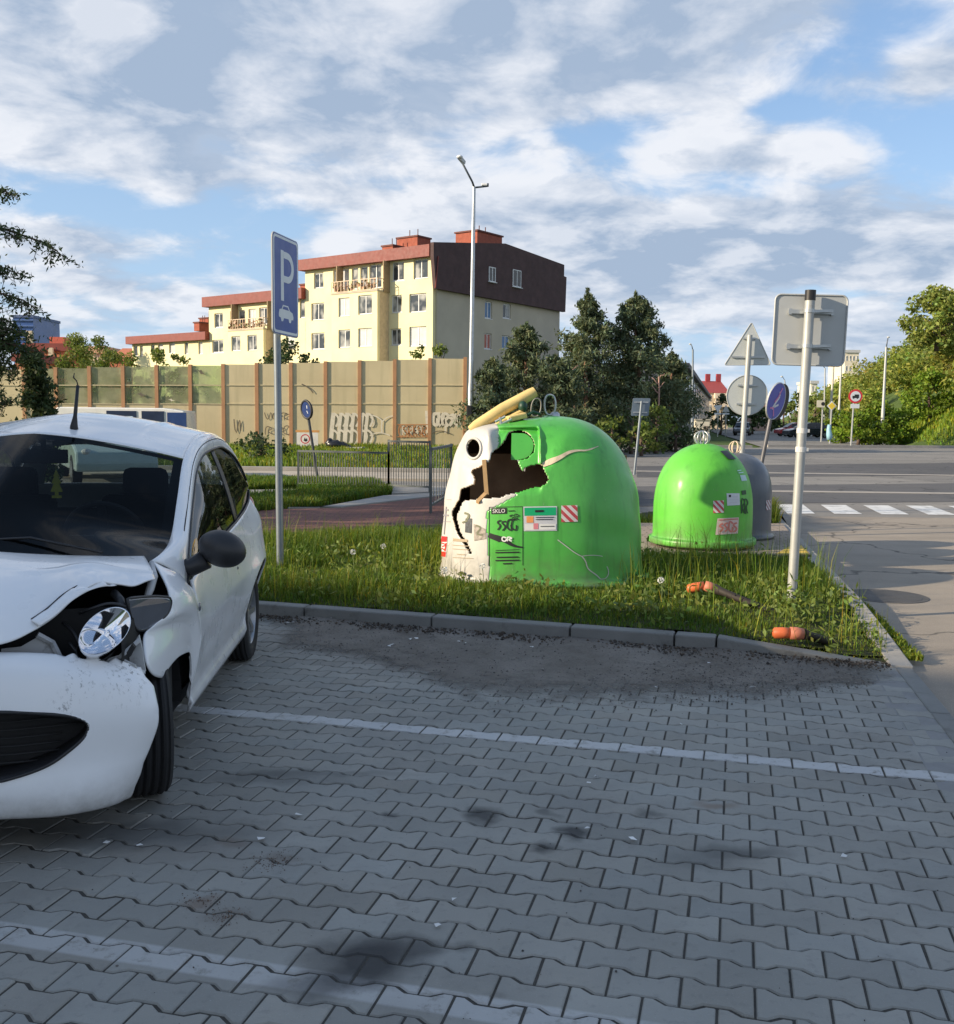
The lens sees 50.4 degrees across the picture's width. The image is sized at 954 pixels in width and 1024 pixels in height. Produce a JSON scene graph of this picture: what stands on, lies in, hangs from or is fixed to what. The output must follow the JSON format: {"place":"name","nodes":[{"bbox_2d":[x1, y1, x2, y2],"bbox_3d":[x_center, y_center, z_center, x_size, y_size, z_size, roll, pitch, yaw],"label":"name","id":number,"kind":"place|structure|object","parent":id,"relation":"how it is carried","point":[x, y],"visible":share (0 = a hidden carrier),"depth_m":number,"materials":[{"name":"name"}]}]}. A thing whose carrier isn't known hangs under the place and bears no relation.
{"place":"outdoors","nodes":[
{"label":"outdoors","id":0,"kind":"place"},
{"bbox_2d":[9,352,66,420],"bbox_3d":[-6.487,-1.111,14.970,0.875,2.550,0.898,6,7,43],"label":"thuja","id":1,"kind":"object","parent":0,"point":[38,389],"visible":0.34,"depth_m":14.80,"materials":[{"name":"green plant"}]},
{"bbox_2d":[258,489,391,506],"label":"verge","id":2,"kind":"structure","parent":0,"point":[329,504],"depth_m":17.26,"materials":[{"name":"soil"}]},
{"bbox_2d":[0,185,82,418],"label":"larch","id":3,"kind":"object","parent":2,"relation":"on","point":[8,343],"visible":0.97,"depth_m":13.09,"materials":[{"name":"green plant"}]},
{"bbox_2d":[297,450,389,485],"bbox_3d":[-2.697,-0.839,20.349,2.047,0.780,0.050,2,6,18],"label":"railing","id":4,"kind":"object","parent":2,"relation":"on","point":[337,452],"visible":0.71,"depth_m":20.33,"materials":[{"name":"metal"}]},
{"bbox_2d":[387,440,430,492],"bbox_3d":[-1.331,-0.895,19.802,1.003,1.020,0.054,3,6,28],"label":"railing","id":5,"kind":"object","parent":2,"relation":"on","point":[406,442],"visible":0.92,"depth_m":19.80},
{"bbox_2d":[245,473,639,510],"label":"verge grass","id":6,"kind":"structure","parent":2,"relation":"on","point":[319,493],"depth_m":18.58,"materials":[{"name":"plant"}]},
{"bbox_2d":[244,470,449,481],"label":"pavement","id":7,"kind":"structure","parent":0,"point":[286,473],"depth_m":26.13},
{"bbox_2d":[251,486,445,508],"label":"concrete path","id":8,"kind":"structure","parent":0,"point":[404,493],"depth_m":18.39,"materials":[{"name":"concrete"}]},
{"bbox_2d":[258,496,443,533],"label":"footpath","id":9,"kind":"structure","parent":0,"point":[412,511],"depth_m":14.93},
{"bbox_2d":[429,444,452,512],"bbox_3d":[-0.579,-0.593,16.621,0.050,1.000,2.521,1,5,6],"label":"railing","id":10,"kind":"object","parent":9,"relation":"on","point":[431,449],"visible":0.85,"depth_m":16.03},
{"bbox_2d":[0,618,953,1023],"bbox_3d":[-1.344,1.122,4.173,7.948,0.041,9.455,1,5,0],"label":"parking pavement","id":11,"kind":"structure","parent":0,"point":[360,996],"depth_m":3.44,"materials":[{"name":"concrete"}]},
{"bbox_2d":[0,373,265,819],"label":"crashed car","id":12,"kind":"object","parent":11,"relation":"on","point":[132,557],"visible":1,"depth_m":4.08,"materials":[{"name":"white paint"}]},
{"bbox_2d":[24,613,946,1023],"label":"gravel","id":13,"kind":"structure","parent":11,"relation":"on","point":[542,639],"depth_m":6.23,"materials":[{"name":"gravel"}]},
{"bbox_2d":[284,616,868,692],"bbox_3d":[0.246,0.933,6.023,4.550,0.038,1.860,2,6,18],"label":"dirt drift","id":14,"kind":"object","parent":11,"relation":"on","point":[532,664],"visible":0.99,"depth_m":6.27,"materials":[{"name":"soil"}]},
{"bbox_2d":[869,668,953,803],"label":"paving edge","id":15,"kind":"object","parent":11,"relation":"on","point":[942,767],"visible":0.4,"depth_m":4.96,"materials":[{"name":"concrete"}]},
{"bbox_2d":[0,0,953,421],"label":"sky","id":16,"kind":"structure","parent":0,"point":[712,161],"materials":[{"name":"blue"}]},
{"bbox_2d":[310,604,885,664],"bbox_3d":[-2.117,0.455,11.680,13.776,0.105,10.673,1,5,0],"label":"island base","id":17,"kind":"object","parent":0,"point":[879,658],"visible":0.06,"depth_m":6.92,"materials":[{"name":"concrete"}]},
{"bbox_2d":[271,231,298,566],"bbox_3d":[-1.786,-0.913,9.174,0.137,3.097,0.600,2,5,11],"label":"parking sign","id":18,"kind":"object","parent":17,"relation":"on","point":[284,285],"visible":0.98,"depth_m":9.13,"materials":[{"name":"metal"}]},
{"bbox_2d":[258,511,887,660],"bbox_3d":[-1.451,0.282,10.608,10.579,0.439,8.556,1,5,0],"label":"grass","id":19,"kind":"structure","parent":17,"relation":"on","point":[354,586],"depth_m":8.09,"materials":[{"name":"plant"}]},
{"bbox_2d":[439,387,649,588],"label":"bottle bank","id":20,"kind":"structure","parent":19,"relation":"on","point":[553,495],"depth_m":8.55,"materials":[{"name":"plastic"}]},
{"bbox_2d":[258,524,887,652],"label":"weeds","id":21,"kind":"object","parent":19,"relation":"on","point":[792,603],"visible":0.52,"depth_m":7.70,"materials":[{"name":"green plant"}]},
{"bbox_2d":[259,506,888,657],"bbox_3d":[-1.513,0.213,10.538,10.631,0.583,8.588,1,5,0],"label":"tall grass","id":22,"kind":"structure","parent":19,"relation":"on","point":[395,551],"depth_m":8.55,"materials":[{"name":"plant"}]},
{"bbox_2d":[641,523,810,558],"bbox_3d":[2.578,0.382,12.111,2.408,0.175,3.973,2,5,11],"label":"bell pad","id":23,"kind":"object","parent":19,"relation":"on","point":[647,530],"visible":0.14,"depth_m":11.61,"materials":[{"name":"concrete"}]},
{"bbox_2d":[686,581,785,614],"bbox_3d":[2.009,0.670,7.764,0.858,0.217,0.171,5,7,41],"label":"fallen post","id":24,"kind":"object","parent":19,"relation":"on","point":[728,594],"visible":0.72,"depth_m":7.86,"materials":[{"name":"orange plastic"}]},
{"bbox_2d":[760,382,788,463],"bbox_3d":[4.101,-0.759,13.976,0.638,2.047,0.316,-2,6,-22],"label":"road sign","id":25,"kind":"object","parent":19,"relation":"on","point":[777,402],"visible":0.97,"depth_m":13.93,"materials":[{"name":"metal"}]},
{"bbox_2d":[772,627,834,644],"bbox_3d":[2.154,0.824,6.630,0.455,0.152,0.139,-1,5,-13],"label":"fallen post","id":26,"kind":"object","parent":19,"relation":"on","point":[784,633],"visible":0.95,"depth_m":6.58,"materials":[{"name":"orange plastic"}]},
{"bbox_2d":[771,289,848,598],"bbox_3d":[2.504,-0.422,7.697,0.558,2.485,0.130,1,5,4],"label":"road sign","id":27,"kind":"object","parent":19,"relation":"on","point":[809,328],"visible":0.97,"depth_m":7.66,"materials":[{"name":"metal"}]},
{"bbox_2d":[725,323,770,453],"bbox_3d":[3.527,-1.073,13.271,0.594,2.783,0.115,1,5,4],"label":"road sign","id":28,"kind":"object","parent":17,"relation":"on","point":[746,394],"visible":0.99,"depth_m":13.24,"materials":[{"name":"metal"}]},
{"bbox_2d":[771,492,923,661],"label":"kerb grass","id":29,"kind":"structure","parent":17,"relation":"on","point":[910,653],"depth_m":7.14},
{"bbox_2d":[286,447,953,517],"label":"cross road","id":30,"kind":"structure","parent":0,"point":[779,455],"depth_m":36.44,"materials":[{"name":"asphalt"}]},
{"bbox_2d":[300,399,317,474],"bbox_3d":[-3.852,-1.614,23.125,0.443,1.897,0.287,4,6,29],"label":"road sign","id":31,"kind":"object","parent":30,"relation":"on","point":[306,408],"visible":0.96,"depth_m":23.07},
{"bbox_2d":[242,444,953,472],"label":"kerb","id":32,"kind":"structure","parent":30,"relation":"on","point":[258,468],"depth_m":27.73,"materials":[{"name":"concrete"}]},
{"bbox_2d":[597,415,630,446],"bbox_3d":[5.783,-3.356,43.919,1.551,1.828,1.576,-1,6,-19],"label":"bush","id":33,"kind":"object","parent":30,"relation":"on","point":[611,422],"visible":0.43,"depth_m":43.81,"materials":[{"name":"green plant"}]},
{"bbox_2d":[615,410,652,453],"bbox_3d":[7.098,-3.632,45.986,1.865,2.077,2.060,1,5,0],"label":"bush","id":34,"kind":"object","parent":30,"relation":"on","point":[622,424],"visible":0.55,"depth_m":45.83,"materials":[{"name":"green plant"}]},
{"bbox_2d":[631,398,649,474],"bbox_3d":[4.525,-2.089,28.052,0.531,2.118,0.117,0,5,-5],"label":"road sign","id":35,"kind":"object","parent":30,"relation":"on","point":[640,407],"visible":1,"depth_m":28.01,"materials":[{"name":"metal"}]},
{"bbox_2d":[620,420,660,455],"bbox_3d":[6.904,-3.127,42.977,1.611,1.517,1.215,3,6,27],"label":"bush","id":36,"kind":"object","parent":30,"relation":"on","point":[645,430],"visible":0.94,"depth_m":42.80,"materials":[{"name":"green plant"}]},
{"bbox_2d":[585,289,705,452],"bbox_3d":[7.924,-6.949,50.958,7.358,8.345,6.145,-2,6,-23],"label":"pine tree","id":37,"kind":"object","parent":30,"relation":"on","point":[633,361],"visible":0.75,"depth_m":49.86,"materials":[{"name":"green plant"}]},
{"bbox_2d":[643,351,725,449],"bbox_3d":[10.429,-5.806,53.573,5.355,5.492,4.654,1,5,0],"label":"pine tree","id":38,"kind":"object","parent":30,"relation":"on","point":[680,373],"visible":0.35,"depth_m":53.32,"materials":[{"name":"green plant"}]},
{"bbox_2d":[631,470,953,493],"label":"road gutter strip","id":39,"kind":"object","parent":30,"relation":"on","point":[857,491],"depth_m":22.48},
{"bbox_2d":[637,463,953,505],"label":"road patch","id":40,"kind":"object","parent":30,"relation":"on","point":[646,495],"visible":0.71,"depth_m":24.38,"materials":[{"name":"asphalt"}]},
{"bbox_2d":[848,389,862,445],"bbox_3d":[22.957,-5.752,61.648,0.848,3.408,0.222,1,5,0],"label":"road sign","id":41,"kind":"object","parent":30,"relation":"on","point":[855,396],"visible":1,"depth_m":61.45,"materials":[{"name":"metal"}]},
{"bbox_2d":[780,504,953,514],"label":"crossing marking","id":42,"kind":"object","parent":30,"relation":"on","point":[880,509],"visible":0.9,"depth_m":17.89,"materials":[{"name":"paint"}]},
{"bbox_2d":[615,424,787,524],"bbox_3d":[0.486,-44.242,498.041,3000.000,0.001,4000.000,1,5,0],"label":"ground","id":43,"kind":"structure","parent":0,"point":[720,439],"depth_m":82.82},
{"bbox_2d":[12,315,60,363],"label":"tower block","id":44,"kind":"structure","parent":43,"relation":"on","point":[45,328],"depth_m":320.56,"materials":[{"name":"blue concrete"}]},
{"bbox_2d":[11,353,65,403],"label":"house","id":45,"kind":"structure","parent":43,"relation":"on","point":[61,396],"depth_m":103.74,"materials":[{"name":"ceramic"}]},
{"bbox_2d":[22,337,87,402],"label":"house","id":46,"kind":"structure","parent":43,"relation":"on","point":[58,344],"depth_m":118.83,"materials":[{"name":"ceramic"}]},
{"bbox_2d":[47,332,109,402],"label":"tree","id":47,"kind":"object","parent":43,"relation":"on","point":[66,367],"visible":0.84,"depth_m":88.64,"materials":[{"name":"green plant"}]},
{"bbox_2d":[74,335,116,402],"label":"tree","id":48,"kind":"object","parent":43,"relation":"on","point":[98,341],"visible":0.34,"depth_m":93.95,"materials":[{"name":"green plant"}]},
{"bbox_2d":[85,346,120,402],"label":"house","id":49,"kind":"structure","parent":43,"relation":"on","point":[116,349],"depth_m":117.17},
{"bbox_2d":[85,347,136,403],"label":"tree","id":50,"kind":"object","parent":43,"relation":"on","point":[108,356],"visible":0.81,"depth_m":86.88,"materials":[{"name":"green plant"}]},
{"bbox_2d":[110,348,132,403],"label":"house","id":51,"kind":"structure","parent":43,"relation":"on","point":[124,350],"depth_m":111.25,"materials":[{"name":"ceramic"}]},
{"bbox_2d":[115,350,142,402],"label":"tree","id":52,"kind":"object","parent":43,"relation":"on","point":[129,399],"visible":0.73,"depth_m":79.20,"materials":[{"name":"green plant"}]},
{"bbox_2d":[137,347,178,403],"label":"tree","id":53,"kind":"object","parent":43,"relation":"on","point":[158,357],"visible":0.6,"depth_m":69.09,"materials":[{"name":"green plant"}]},
{"bbox_2d":[125,315,209,403],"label":"apartment building","id":54,"kind":"structure","parent":43,"relation":"on","point":[194,347],"depth_m":92.10,"materials":[{"name":"paint"}]},
{"bbox_2d":[160,353,197,403],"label":"tree","id":55,"kind":"object","parent":43,"relation":"on","point":[183,394],"visible":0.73,"depth_m":69.46,"materials":[{"name":"green plant"}]},
{"bbox_2d":[202,283,305,403],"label":"apartment building","id":56,"kind":"structure","parent":43,"relation":"on","point":[240,330],"depth_m":85.69,"materials":[{"name":"paint"}]},
{"bbox_2d":[259,337,299,363],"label":"tree","id":57,"kind":"object","parent":43,"relation":"on","point":[285,357],"visible":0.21,"depth_m":65.02,"materials":[{"name":"green plant"}]},
{"bbox_2d":[298,226,566,431],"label":"apartment building","id":58,"kind":"structure","parent":43,"relation":"on","point":[402,297],"depth_m":77.74,"materials":[{"name":"paint"}]},
{"bbox_2d":[312,303,323,320],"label":"window","id":59,"kind":"structure","parent":58,"relation":"in","point":[317,309],"depth_m":81.24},
{"bbox_2d":[312,333,324,349],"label":"window","id":60,"kind":"structure","parent":58,"relation":"in","point":[318,339],"depth_m":81.46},
{"bbox_2d":[338,330,349,348],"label":"window","id":61,"kind":"structure","parent":58,"relation":"in","point":[344,334],"depth_m":77.92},
{"bbox_2d":[340,298,349,316],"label":"window","id":62,"kind":"structure","parent":58,"relation":"in","point":[344,302],"depth_m":77.69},
{"bbox_2d":[359,295,371,314],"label":"window","id":63,"kind":"structure","parent":58,"relation":"in","point":[365,302],"depth_m":76.39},
{"bbox_2d":[359,328,372,347],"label":"window","id":64,"kind":"structure","parent":58,"relation":"in","point":[365,335],"depth_m":76.63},
{"bbox_2d":[370,264,381,288],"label":"window","id":65,"kind":"structure","parent":58,"relation":"in","point":[375,270],"depth_m":77.24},
{"bbox_2d":[390,329,401,345],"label":"window","id":66,"kind":"structure","parent":58,"relation":"in","point":[396,333],"depth_m":76.49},
{"bbox_2d":[392,295,401,313],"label":"window","id":67,"kind":"structure","parent":58,"relation":"in","point":[396,300],"depth_m":76.23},
{"bbox_2d":[391,261,403,281],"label":"window","id":68,"kind":"structure","parent":58,"relation":"in","point":[398,267],"depth_m":75.93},
{"bbox_2d":[410,293,425,312],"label":"window","id":69,"kind":"structure","parent":58,"relation":"in","point":[417,302],"depth_m":75.01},
{"bbox_2d":[410,326,426,346],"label":"window","id":70,"kind":"structure","parent":58,"relation":"in","point":[417,335],"depth_m":75.22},
{"bbox_2d":[413,259,427,279],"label":"window","id":71,"kind":"structure","parent":58,"relation":"in","point":[421,266],"depth_m":74.59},
{"bbox_2d":[259,601,881,666],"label":"island kerb","id":72,"kind":"structure","parent":43,"relation":"on","point":[612,633],"depth_m":6.93,"materials":[{"name":"concrete"}]},
{"bbox_2d":[633,401,677,453],"bbox_3d":[8.287,-3.866,46.917,1.987,2.598,2.202,-4,7,-40],"label":"bush","id":73,"kind":"object","parent":43,"relation":"on","point":[657,410],"visible":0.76,"depth_m":46.62,"materials":[{"name":"green plant"}]},
{"bbox_2d":[664,412,693,451],"bbox_3d":[9.869,-3.896,49.785,1.626,2.036,1.746,1,5,0],"label":"bush","id":74,"kind":"object","parent":43,"relation":"on","point":[680,430],"visible":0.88,"depth_m":49.71,"materials":[{"name":"green plant"}]},
{"bbox_2d":[896,668,953,742],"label":"edging kerb","id":75,"kind":"structure","parent":43,"relation":"on","point":[936,708],"depth_m":5.49,"materials":[{"name":"concrete"}]},
{"bbox_2d":[648,431,755,550],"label":"bottle bank","id":76,"kind":"structure","parent":0,"point":[698,482],"depth_m":10.81,"materials":[{"name":"plastic"}]},
{"bbox_2d":[729,441,774,540],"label":"bottle bank","id":77,"kind":"structure","parent":0,"point":[758,476],"depth_m":11.79,"materials":[{"name":"plastic"}]},
{"bbox_2d":[710,428,892,446],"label":"street","id":78,"kind":"structure","parent":0,"point":[757,438],"depth_m":90.24,"materials":[{"name":"asphalt"}]},
{"bbox_2d":[572,363,711,437],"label":"row house","id":79,"kind":"structure","parent":78,"relation":"on","point":[704,390],"depth_m":116.36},
{"bbox_2d":[702,374,728,428],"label":"house","id":80,"kind":"structure","parent":78,"relation":"on","point":[716,388],"depth_m":204.27,"materials":[{"name":"red tile"}]},
{"bbox_2d":[704,393,736,433],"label":"street tree","id":81,"kind":"object","parent":78,"relation":"on","point":[722,398],"visible":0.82,"depth_m":119.34,"materials":[{"name":"green plant"}]},
{"bbox_2d":[736,407,767,433],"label":"street tree","id":82,"kind":"object","parent":78,"relation":"on","point":[760,413],"visible":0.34,"depth_m":123.60,"materials":[{"name":"green plant"}]},
{"bbox_2d":[785,391,813,422],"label":"street tree","id":83,"kind":"object","parent":78,"relation":"on","point":[793,406],"visible":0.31,"depth_m":134.96,"materials":[{"name":"green plant"}]},
{"bbox_2d":[782,423,832,437],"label":"parked car","id":84,"kind":"object","parent":78,"relation":"on","point":[815,429],"visible":0.59,"depth_m":98.93,"materials":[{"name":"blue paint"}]},
{"bbox_2d":[795,395,835,435],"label":"street tree","id":85,"kind":"object","parent":78,"relation":"on","point":[815,418],"visible":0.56,"depth_m":109.34,"materials":[{"name":"green plant"}]},
{"bbox_2d":[826,401,835,443],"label":"road sign","id":86,"kind":"object","parent":78,"relation":"on","point":[831,405],"visible":1,"depth_m":65.55,"materials":[{"name":"metal"}]},
{"bbox_2d":[832,411,886,444],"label":"bush","id":87,"kind":"object","parent":78,"relation":"on","point":[860,419],"visible":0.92,"depth_m":69.33,"materials":[{"name":"green plant"}]},
{"bbox_2d":[779,385,953,445],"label":"grass bank","id":88,"kind":"structure","parent":0,"point":[892,398],"depth_m":98.26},
{"bbox_2d":[824,409,851,443],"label":"bush","id":89,"kind":"object","parent":88,"relation":"on","point":[836,421],"visible":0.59,"depth_m":75.45,"materials":[{"name":"green plant"}]},
{"bbox_2d":[828,350,860,386],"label":"tower block","id":90,"kind":"structure","parent":88,"relation":"on","point":[851,356],"depth_m":257.59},
{"bbox_2d":[808,339,953,416],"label":"woodland","id":91,"kind":"object","parent":88,"relation":"on","point":[905,363],"visible":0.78,"depth_m":109.30,"materials":[{"name":"green plant"}]},
{"bbox_2d":[853,400,910,444],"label":"bush","id":92,"kind":"object","parent":88,"relation":"on","point":[874,414],"visible":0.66,"depth_m":70.03,"materials":[{"name":"green plant"}]},
{"bbox_2d":[880,336,889,422],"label":"street lamp","id":93,"kind":"object","parent":88,"relation":"on","point":[883,396],"visible":0.99,"depth_m":69.42,"materials":[{"name":"metal"}]},
{"bbox_2d":[880,404,923,444],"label":"bush","id":94,"kind":"object","parent":88,"relation":"on","point":[905,412],"visible":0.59,"depth_m":71.23,"materials":[{"name":"green plant"}]},
{"bbox_2d":[894,399,953,444],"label":"bank grass","id":95,"kind":"structure","parent":88,"relation":"on","point":[938,421],"depth_m":69.40,"materials":[{"name":"plant"}]},
{"bbox_2d":[896,283,953,355],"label":"tree","id":96,"kind":"object","parent":88,"relation":"on","point":[940,303],"visible":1,"depth_m":76.31,"materials":[{"name":"green plant"}]},
{"bbox_2d":[898,366,953,420],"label":"bush","id":97,"kind":"object","parent":88,"relation":"on","point":[925,381],"visible":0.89,"depth_m":74.04,"materials":[{"name":"green plant"}]},
{"bbox_2d":[783,516,953,717],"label":"side street","id":98,"kind":"structure","parent":0,"point":[911,554],"depth_m":10.71,"materials":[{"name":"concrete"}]},
{"bbox_2d":[779,519,912,668],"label":"street kerb","id":99,"kind":"structure","parent":98,"relation":"on","point":[895,656],"depth_m":7.16,"materials":[{"name":"concrete"}]},
{"bbox_2d":[854,589,929,603],"bbox_3d":[3.624,0.750,8.988,0.740,0.016,0.740,1,5,0],"label":"manhole cover","id":100,"kind":"object","parent":98,"relation":"on","point":[886,596],"visible":0.81,"depth_m":8.94,"materials":[{"name":"metal"}]},
{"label":"far verge","id":101,"kind":"structure","parent":0,"visible":0},
{"bbox_2d":[56,407,196,428],"bbox_3d":[-16.001,-3.858,46.383,5.940,1.816,1.950,1,5,0],"label":"bus","id":102,"kind":"object","parent":101,"relation":"on","point":[183,418],"visible":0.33,"depth_m":45.39,"materials":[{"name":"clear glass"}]},
{"bbox_2d":[0,357,466,445],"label":"noise barrier","id":103,"kind":"object","parent":101,"relation":"on","point":[374,402],"visible":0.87,"depth_m":49.65,"materials":[{"name":"concrete"}]},
{"bbox_2d":[234,431,295,458],"bbox_3d":[-7.165,-2.182,33.836,2.072,1.088,1.762,1,5,0],"label":"bush","id":104,"kind":"object","parent":101,"relation":"on","point":[258,441],"visible":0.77,"depth_m":33.76,"materials":[{"name":"green plant"}]},
{"bbox_2d":[296,430,318,446],"bbox_3d":[-7.682,-3.292,45.897,1.065,0.835,0.084,1,5,0],"label":"warning board","id":105,"kind":"object","parent":101,"relation":"on","point":[303,439],"visible":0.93,"depth_m":45.85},
{"bbox_2d":[227,442,458,467],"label":"grass","id":106,"kind":"structure","parent":101,"relation":"on","point":[288,459],"depth_m":34.17,"materials":[{"name":"plant"}]},
{"bbox_2d":[457,155,488,417],"bbox_3d":[-0.379,-8.609,42.998,1.829,12.451,0.653,-4,7,-43],"label":"street lamp","id":107,"kind":"object","parent":101,"relation":"on","point":[460,158],"visible":0.88,"depth_m":43.27,"materials":[{"name":"metal"}]},
{"bbox_2d":[451,356,529,432],"bbox_3d":[0.739,-4.510,43.676,3.678,4.449,3.639,-1,5,-12],"label":"pine tree","id":108,"kind":"object","parent":101,"relation":"on","point":[496,392],"visible":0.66,"depth_m":43.49,"materials":[{"name":"green plant"}]},
{"bbox_2d":[474,321,571,418],"bbox_3d":[1.948,-5.668,46.983,4.855,6.312,5.768,-2,6,-31],"label":"pine tree","id":109,"kind":"object","parent":101,"relation":"on","point":[525,344],"visible":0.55,"depth_m":46.13,"materials":[{"name":"green plant"}]},
{"bbox_2d":[516,352,610,431],"bbox_3d":[3.850,-4.718,44.884,5.030,4.748,4.317,1,5,0],"label":"pine tree","id":110,"kind":"object","parent":101,"relation":"on","point":[559,376],"visible":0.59,"depth_m":44.16,"materials":[{"name":"green plant"}]},
{"bbox_2d":[544,286,642,442],"bbox_3d":[5.080,-6.812,49.471,5.856,8.337,5.323,-1,5,-14],"label":"pine tree","id":111,"kind":"object","parent":101,"relation":"on","point":[584,349],"visible":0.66,"depth_m":48.93,"materials":[{"name":"green plant"}]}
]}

